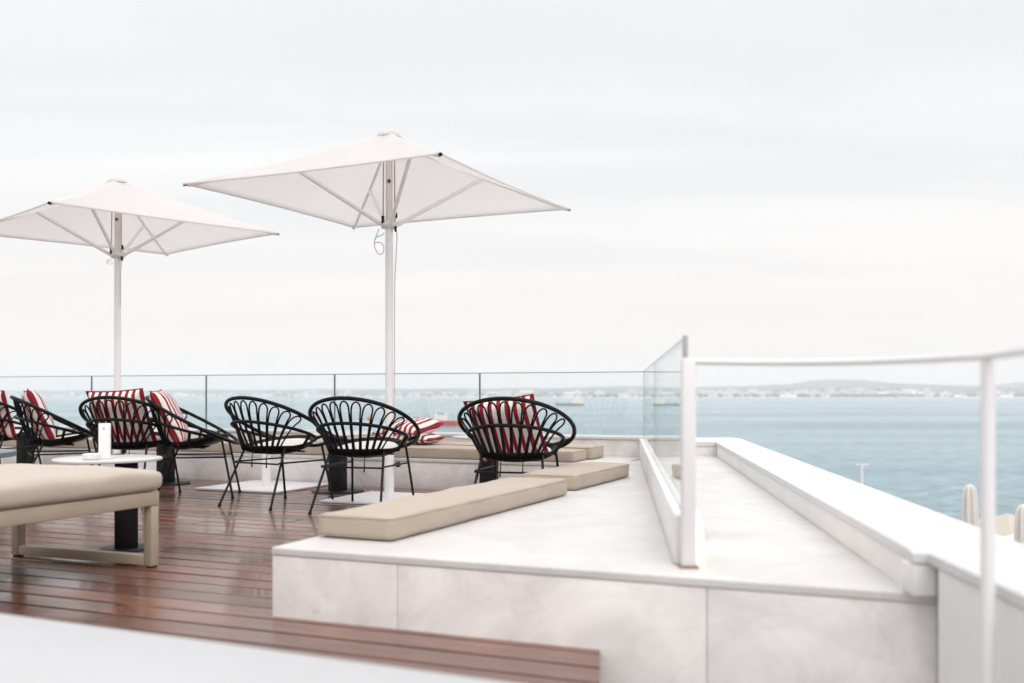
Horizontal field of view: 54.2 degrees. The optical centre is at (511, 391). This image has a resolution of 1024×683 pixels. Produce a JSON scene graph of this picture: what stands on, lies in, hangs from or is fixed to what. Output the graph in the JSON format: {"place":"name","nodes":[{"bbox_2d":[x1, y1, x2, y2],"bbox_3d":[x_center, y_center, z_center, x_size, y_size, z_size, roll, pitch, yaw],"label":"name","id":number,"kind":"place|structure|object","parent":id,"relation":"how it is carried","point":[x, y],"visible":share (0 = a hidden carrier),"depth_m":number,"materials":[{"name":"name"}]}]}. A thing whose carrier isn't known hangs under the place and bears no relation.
{"place":"outdoors","nodes":[
{"label":"outdoors","id":0,"kind":"place"},
{"bbox_2d":[0,0,1023,390],"label":"sky","id":1,"kind":"structure","parent":0,"point":[743,179],"materials":[{"name":"white"}]},
{"bbox_2d":[5,379,1023,396],"bbox_3d":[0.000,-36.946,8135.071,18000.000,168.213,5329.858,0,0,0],"label":"hills","id":2,"kind":"structure","parent":0,"point":[824,385],"depth_m":8024.48,"materials":[{"name":"grey"}]},
{"bbox_2d":[344,390,350,395],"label":"town building","id":3,"kind":"structure","parent":2,"relation":"on","point":[347,392],"depth_m":7053.96,"materials":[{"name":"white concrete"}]},
{"bbox_2d":[469,389,478,394],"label":"town building","id":4,"kind":"structure","parent":2,"relation":"on","point":[474,391],"depth_m":6497.77,"materials":[{"name":"white glass"}]},
{"bbox_2d":[12,388,1023,396],"bbox_3d":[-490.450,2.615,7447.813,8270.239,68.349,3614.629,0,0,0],"label":"tree belt","id":5,"kind":"object","parent":2,"relation":"on","point":[816,395],"visible":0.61,"depth_m":5717.16,"materials":[{"name":"grey plant"}]},
{"bbox_2d":[520,390,532,392],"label":"town building","id":6,"kind":"structure","parent":2,"relation":"on","point":[523,391],"depth_m":6959.34,"materials":[{"name":"white"}]},
{"bbox_2d":[563,392,581,394],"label":"town building","id":7,"kind":"structure","parent":2,"relation":"on","point":[567,393],"depth_m":6197.12,"materials":[{"name":"white"}]},
{"bbox_2d":[595,390,603,393],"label":"town building","id":8,"kind":"structure","parent":2,"relation":"on","point":[599,392],"depth_m":5934.87,"materials":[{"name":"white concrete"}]},
{"bbox_2d":[708,391,716,396],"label":"town building","id":9,"kind":"structure","parent":2,"relation":"on","point":[712,394],"depth_m":5681.72,"materials":[{"name":"white glass"}]},
{"bbox_2d":[726,388,735,392],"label":"town building","id":10,"kind":"structure","parent":2,"relation":"on","point":[730,389],"depth_m":6453.87,"materials":[{"name":"white glass"}]},
{"bbox_2d":[779,395,796,396],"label":"town building","id":11,"kind":"structure","parent":2,"relation":"on","point":[787,395],"depth_m":5658.33,"materials":[{"name":"white"}]},
{"bbox_2d":[795,390,804,393],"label":"town building","id":12,"kind":"structure","parent":2,"relation":"on","point":[800,392],"depth_m":5786.00,"materials":[{"name":"white glass"}]},
{"bbox_2d":[821,392,829,396],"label":"town building","id":13,"kind":"structure","parent":2,"relation":"on","point":[824,394],"depth_m":5662.35,"materials":[{"name":"white glass"}]},
{"bbox_2d":[857,389,866,393],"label":"town building","id":14,"kind":"structure","parent":2,"relation":"on","point":[861,392],"depth_m":5953.74,"materials":[{"name":"white glass"}]},
{"bbox_2d":[889,390,899,394],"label":"town building","id":15,"kind":"structure","parent":2,"relation":"on","point":[894,392],"depth_m":5763.05,"materials":[{"name":"white glass"}]},
{"bbox_2d":[925,392,932,396],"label":"town building","id":16,"kind":"structure","parent":2,"relation":"on","point":[927,394],"depth_m":5665.01,"materials":[{"name":"white glass"}]},
{"bbox_2d":[953,393,962,396],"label":"town building","id":17,"kind":"structure","parent":2,"relation":"on","point":[958,394],"depth_m":5655.20,"materials":[{"name":"white"}]},
{"bbox_2d":[6,395,1023,520],"bbox_3d":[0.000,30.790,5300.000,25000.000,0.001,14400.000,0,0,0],"label":"water","id":18,"kind":"structure","parent":0,"point":[923,452],"depth_m":919.12,"materials":[{"name":"blue liquid"}]},
{"bbox_2d":[415,410,458,425],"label":"harbour boat","id":19,"kind":"object","parent":18,"relation":"on","point":[441,417],"visible":0.53,"depth_m":916.02,"materials":[{"name":"white"}]},
{"bbox_2d":[555,393,583,405],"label":"cargo ship","id":20,"kind":"object","parent":18,"relation":"on","point":[578,400],"visible":1,"depth_m":2274.65},
{"bbox_2d":[978,514,1014,536],"bbox_3d":[7.450,2.756,15.000,2.200,1.868,2.200,0,0,-20],"label":"open parasol","id":21,"kind":"object","parent":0,"point":[1004,524],"visible":0.16,"depth_m":14.69,"materials":[{"name":"fabric"}]},
{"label":"landing","id":22,"kind":"structure","parent":0,"visible":0},
{"bbox_2d":[0,613,508,682],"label":"marble ledge","id":23,"kind":"object","parent":22,"relation":"on","point":[35,650],"depth_m":2.02,"materials":[{"name":"white stone"}]},
{"bbox_2d":[272,456,937,682],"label":"marble platform","id":24,"kind":"structure","parent":22,"relation":"on","point":[772,589],"depth_m":3.16,"materials":[{"name":"stone"}]},
{"bbox_2d":[318,478,566,539],"bbox_3d":[-0.221,0.494,4.509,0.333,0.096,1.804,0,0,24],"label":"seat cushion","id":25,"kind":"object","parent":24,"relation":"on","point":[394,518],"visible":1,"depth_m":4.04,"materials":[{"name":"beige fabric"}]},
{"bbox_2d":[521,462,629,489],"bbox_3d":[0.405,0.494,6.025,0.341,0.095,1.004,0,0,24],"label":"seat cushion","id":26,"kind":"object","parent":24,"relation":"on","point":[578,475],"visible":0.84,"depth_m":5.80,"materials":[{"name":"beige fabric"}]},
{"bbox_2d":[639,335,702,563],"bbox_3d":[0.856,0.182,5.786,0.138,0.723,5.292,0,0,6],"label":"glass divider","id":27,"kind":"object","parent":24,"relation":"on","point":[660,451],"visible":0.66,"depth_m":4.10,"materials":[{"name":"clear glass"}]},
{"bbox_2d":[697,532,703,541],"bbox_3d":[0.673,0.526,3.633,0.048,0.035,0.022,0,0,6],"label":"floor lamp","id":28,"kind":"object","parent":24,"relation":"on","point":[700,536],"visible":0.52,"depth_m":3.62,"materials":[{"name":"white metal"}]},
{"bbox_2d":[677,346,1023,682],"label":"handrail","id":29,"kind":"object","parent":22,"relation":"on","point":[986,359],"visible":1,"depth_m":2.18,"materials":[{"name":"white metal"}]},
{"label":"deck base","id":30,"kind":"structure","parent":22,"relation":"on","visible":0},
{"bbox_2d":[0,479,599,682],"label":"deck","id":31,"kind":"structure","parent":30,"relation":"on","point":[209,578],"depth_m":3.94,"materials":[{"name":"brown wood"}]},
{"bbox_2d":[0,449,16,457],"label":"round table","id":32,"kind":"object","parent":31,"relation":"on","point":[4,453],"visible":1,"depth_m":5.51,"materials":[{"name":"white metal"}]},
{"bbox_2d":[0,402,41,463],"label":"rattan chair","id":33,"kind":"object","parent":31,"relation":"on","point":[19,431],"visible":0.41,"depth_m":8.58,"materials":[{"name":"black metal"}]},
{"bbox_2d":[0,390,17,438],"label":"striped pillow","id":34,"kind":"object","parent":33,"relation":"on","point":[9,431],"visible":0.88,"depth_m":8.56,"materials":[{"name":"fabric"}]},
{"bbox_2d":[14,426,33,463],"bbox_3d":[-4.540,0.558,9.330,0.540,0.463,0.540,0,0,22],"label":"round table","id":35,"kind":"object","parent":31,"relation":"on","point":[22,456],"visible":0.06,"depth_m":9.28,"materials":[{"name":"black metal"}]},
{"bbox_2d":[10,395,100,466],"bbox_3d":[-3.630,0.408,8.000,0.696,0.764,0.752,0,0,-30],"label":"rattan chair","id":36,"kind":"object","parent":31,"relation":"on","point":[78,435],"visible":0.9,"depth_m":7.79,"materials":[{"name":"black metal"}]},
{"bbox_2d":[21,389,55,438],"bbox_3d":[-3.765,0.190,7.956,0.160,0.456,0.456,-27,11,-27],"label":"striped pillow","id":37,"kind":"object","parent":36,"relation":"on","point":[32,397],"visible":0.6,"depth_m":7.79,"materials":[{"name":"fabric"}]},
{"bbox_2d":[0,464,161,567],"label":"daybed","id":38,"kind":"object","parent":31,"relation":"on","point":[32,493],"visible":1,"depth_m":4.24,"materials":[{"name":"fabric"}]},
{"bbox_2d":[51,455,162,552],"bbox_3d":[-2.008,0.558,4.970,0.513,0.463,0.513,0,0,-20],"label":"round table","id":39,"kind":"object","parent":31,"relation":"on","point":[125,530],"visible":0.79,"depth_m":4.97,"materials":[{"name":"white metal"}]},
{"bbox_2d":[82,453,100,459],"bbox_3d":[-2.030,0.312,4.830,0.086,0.029,0.086,0,0,0],"label":"ashtray","id":40,"kind":"object","parent":39,"relation":"on","point":[91,456],"visible":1,"depth_m":4.80,"materials":[{"name":"white ceramic"}]},
{"bbox_2d":[98,423,113,458],"bbox_3d":[-2.008,0.240,4.930,0.072,0.172,0.060,0,0,-8],"label":"menu holder","id":41,"kind":"object","parent":39,"relation":"on","point":[104,439],"visible":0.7,"depth_m":4.92,"materials":[{"name":"white plastic"}]},
{"bbox_2d":[78,396,181,492],"bbox_3d":[-2.885,0.408,7.580,0.752,0.764,0.696,0,0,8],"label":"rattan chair","id":42,"kind":"object","parent":31,"relation":"on","point":[118,444],"visible":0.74,"depth_m":7.35,"materials":[{"name":"black metal"}]},
{"bbox_2d":[86,388,157,443],"bbox_3d":[-2.907,0.190,7.458,0.456,0.456,0.160,-3,24,9],"label":"striped pillow","id":43,"kind":"object","parent":42,"relation":"on","point":[138,394],"visible":0.61,"depth_m":7.37,"materials":[{"name":"fabric"}]},
{"bbox_2d":[0,177,279,477],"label":"parasol","id":44,"kind":"object","parent":31,"relation":"on","point":[118,216],"visible":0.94,"depth_m":8.98,"materials":[{"name":"white fabric"}]},
{"bbox_2d":[154,429,198,485],"bbox_3d":[-2.985,0.558,8.620,0.540,0.463,0.540,0,0,22],"label":"round table","id":45,"kind":"object","parent":31,"relation":"on","point":[161,449],"visible":0.31,"depth_m":8.57,"materials":[{"name":"black metal"}]},
{"bbox_2d":[145,395,240,498],"bbox_3d":[-2.420,0.408,7.600,0.696,0.764,0.752,0,0,-9],"label":"rattan chair","id":46,"kind":"object","parent":31,"relation":"on","point":[208,438],"visible":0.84,"depth_m":7.41,"materials":[{"name":"black metal"}]},
{"bbox_2d":[149,389,187,446],"bbox_3d":[-2.592,0.190,7.573,0.160,0.456,0.456,-26,6,-8],"label":"striped pillow","id":47,"kind":"object","parent":46,"relation":"on","point":[163,399],"visible":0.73,"depth_m":7.40,"materials":[{"name":"fabric"}]},
{"bbox_2d":[195,437,327,493],"bbox_3d":[-2.035,0.569,8.277,0.800,0.438,0.800,0,0,23],"label":"umbrella stand","id":48,"kind":"object","parent":31,"relation":"on","point":[266,484],"visible":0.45,"depth_m":8.24,"materials":[{"name":"white metal"}]},
{"bbox_2d":[218,396,333,510],"bbox_3d":[-1.655,0.408,7.050,0.752,0.764,0.696,0,0,32],"label":"rattan chair","id":49,"kind":"object","parent":31,"relation":"on","point":[274,444],"visible":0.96,"depth_m":6.86,"materials":[{"name":"black metal"}]},
{"bbox_2d":[1,446,638,489],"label":"marble bench","id":50,"kind":"object","parent":31,"relation":"on","point":[436,473],"visible":0.28,"depth_m":8.46,"materials":[{"name":"stone"}]},
{"bbox_2d":[2,440,15,445],"bbox_3d":[-6.012,0.494,10.564,2.585,0.098,0.329,0,0,22],"label":"seat cushion","id":51,"kind":"object","parent":50,"relation":"on","point":[9,443],"visible":0.2,"depth_m":9.98,"materials":[{"name":"beige fabric"}]},
{"bbox_2d":[34,437,176,450],"bbox_3d":[-3.912,0.494,9.694,1.934,0.099,0.329,0,0,23],"label":"seat cushion","id":52,"kind":"object","parent":50,"relation":"on","point":[81,444],"visible":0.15,"depth_m":9.61,"materials":[{"name":"beige fabric"}]},
{"bbox_2d":[179,440,327,454],"bbox_3d":[-2.109,0.494,8.948,1.933,0.098,0.329,0,0,22],"label":"seat cushion","id":53,"kind":"object","parent":50,"relation":"on","point":[216,447],"visible":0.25,"depth_m":8.92,"materials":[{"name":"beige fabric"}]},
{"bbox_2d":[228,437,323,442],"bbox_3d":[-1.944,0.486,9.268,1.933,0.113,0.348,0,0,23],"label":"seat cushion","id":54,"kind":"object","parent":50,"relation":"on","point":[319,440],"visible":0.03,"depth_m":9.11,"materials":[{"name":"beige fabric"}]},
{"bbox_2d":[394,444,585,461],"bbox_3d":[-0.331,0.494,8.211,1.883,0.099,0.330,0,0,23],"label":"seat cushion","id":55,"kind":"object","parent":50,"relation":"on","point":[459,452],"visible":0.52,"depth_m":8.11,"materials":[{"name":"beige fabric"}]},
{"bbox_2d":[421,441,603,458],"bbox_3d":[-0.166,0.486,8.531,1.884,0.113,0.347,0,0,22],"label":"seat cushion","id":56,"kind":"object","parent":50,"relation":"on","point":[594,451],"visible":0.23,"depth_m":8.21,"materials":[{"name":"beige fabric"}]},
{"bbox_2d":[393,433,445,444],"bbox_3d":[-0.859,0.404,8.635,0.456,0.099,0.456,0,0,14],"label":"striped pillow","id":57,"kind":"object","parent":56,"relation":"on","point":[427,438],"visible":0.48,"depth_m":8.46,"materials":[{"name":"fabric"}]},
{"bbox_2d":[372,418,443,436],"bbox_3d":[-0.901,0.319,8.663,0.456,0.160,0.456,-1,8,29],"label":"striped pillow","id":58,"kind":"object","parent":57,"relation":"on","point":[427,425],"visible":0.52,"depth_m":8.55,"materials":[{"name":"fabric"}]},
{"bbox_2d":[303,432,371,493],"bbox_3d":[-1.380,0.558,7.920,0.540,0.463,0.540,0,0,22],"label":"round table","id":59,"kind":"object","parent":31,"relation":"on","point":[338,478],"visible":0.61,"depth_m":7.87,"materials":[{"name":"black metal"}]},
{"bbox_2d":[308,396,419,514],"bbox_3d":[-0.985,0.408,6.680,0.752,0.764,0.696,0,0,16],"label":"rattan chair","id":60,"kind":"object","parent":31,"relation":"on","point":[368,446],"visible":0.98,"depth_m":6.48,"materials":[{"name":"black metal"}]},
{"bbox_2d":[183,129,570,504],"bbox_3d":[-0.900,-0.564,7.330,2.049,2.704,2.049,0,0,26],"label":"parasol","id":61,"kind":"object","parent":31,"relation":"on","point":[389,181],"visible":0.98,"depth_m":7.47,"materials":[{"name":"fabric"}]},
{"bbox_2d":[452,435,498,482],"bbox_3d":[-0.170,0.558,7.400,0.540,0.463,0.540,0,0,22],"label":"round table","id":62,"kind":"object","parent":31,"relation":"on","point":[485,477],"visible":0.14,"depth_m":7.35,"materials":[{"name":"black metal"}]},
{"bbox_2d":[457,396,576,483],"bbox_3d":[0.030,0.408,6.280,0.752,0.764,0.696,0,0,14],"label":"rattan chair","id":63,"kind":"object","parent":31,"relation":"on","point":[526,456],"visible":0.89,"depth_m":6.07,"materials":[{"name":"black metal"}]},
{"bbox_2d":[463,393,548,462],"bbox_3d":[-0.032,0.230,6.219,0.456,0.456,0.160,-6,28,17],"label":"striped pillow","id":64,"kind":"object","parent":63,"relation":"on","point":[529,413],"visible":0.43,"depth_m":6.13,"materials":[{"name":"fabric"}]},
{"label":"lower terrace","id":65,"kind":"structure","parent":0,"visible":0},
{"bbox_2d":[961,484,978,526],"bbox_3d":[5.038,2.351,11.000,0.520,2.678,0.520,0,0,0],"label":"closed parasol","id":66,"kind":"object","parent":65,"relation":"on","point":[969,506],"visible":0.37,"depth_m":10.95,"materials":[{"name":"fabric"}]},
{"bbox_2d":[1004,534,1013,540],"bbox_3d":[5.950,2.598,11.200,1.800,2.184,1.800,0,0,-30],"label":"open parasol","id":67,"kind":"object","parent":65,"relation":"on","point":[1011,537],"depth_m":11.25,"materials":[{"name":"fabric"}]},
{"bbox_2d":[1014,504,1023,543],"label":"closed parasol","id":68,"kind":"object","parent":65,"relation":"on","point":[1019,526],"visible":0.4,"depth_m":9.19,"materials":[{"name":"fabric"}]},
{"bbox_3d":[3.950,15.100,18.450,29.900,25.380,48.900,0,0,0],"label":"building","id":69,"kind":"object","parent":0,"visible":0},
{"bbox_2d":[14,425,642,456],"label":"parapet wall","id":70,"kind":"structure","parent":69,"relation":"on","point":[622,445],"depth_m":8.59,"materials":[{"name":"concrete"}]},
{"bbox_2d":[2,371,642,435],"bbox_3d":[-3.860,0.100,10.590,10.825,0.552,0.020,0,0,22],"label":"glass balustrade","id":71,"kind":"object","parent":70,"relation":"on","point":[316,374],"visible":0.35,"depth_m":9.71,"materials":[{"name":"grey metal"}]},
{"bbox_2d":[696,437,1023,682],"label":"parapet wall","id":72,"kind":"structure","parent":69,"relation":"on","point":[912,549],"depth_m":2.91,"materials":[{"name":"white paint"}]},
{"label":"lower roof","id":73,"kind":"structure","parent":0,"visible":0},
{"bbox_2d":[856,464,867,483],"bbox_3d":[10.325,4.455,29.500,0.340,4.671,0.086,0,0,0],"label":"street lamp","id":74,"kind":"object","parent":73,"relation":"on","point":[861,472],"visible":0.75,"depth_m":29.47,"materials":[{"name":"white metal"}]}
]}

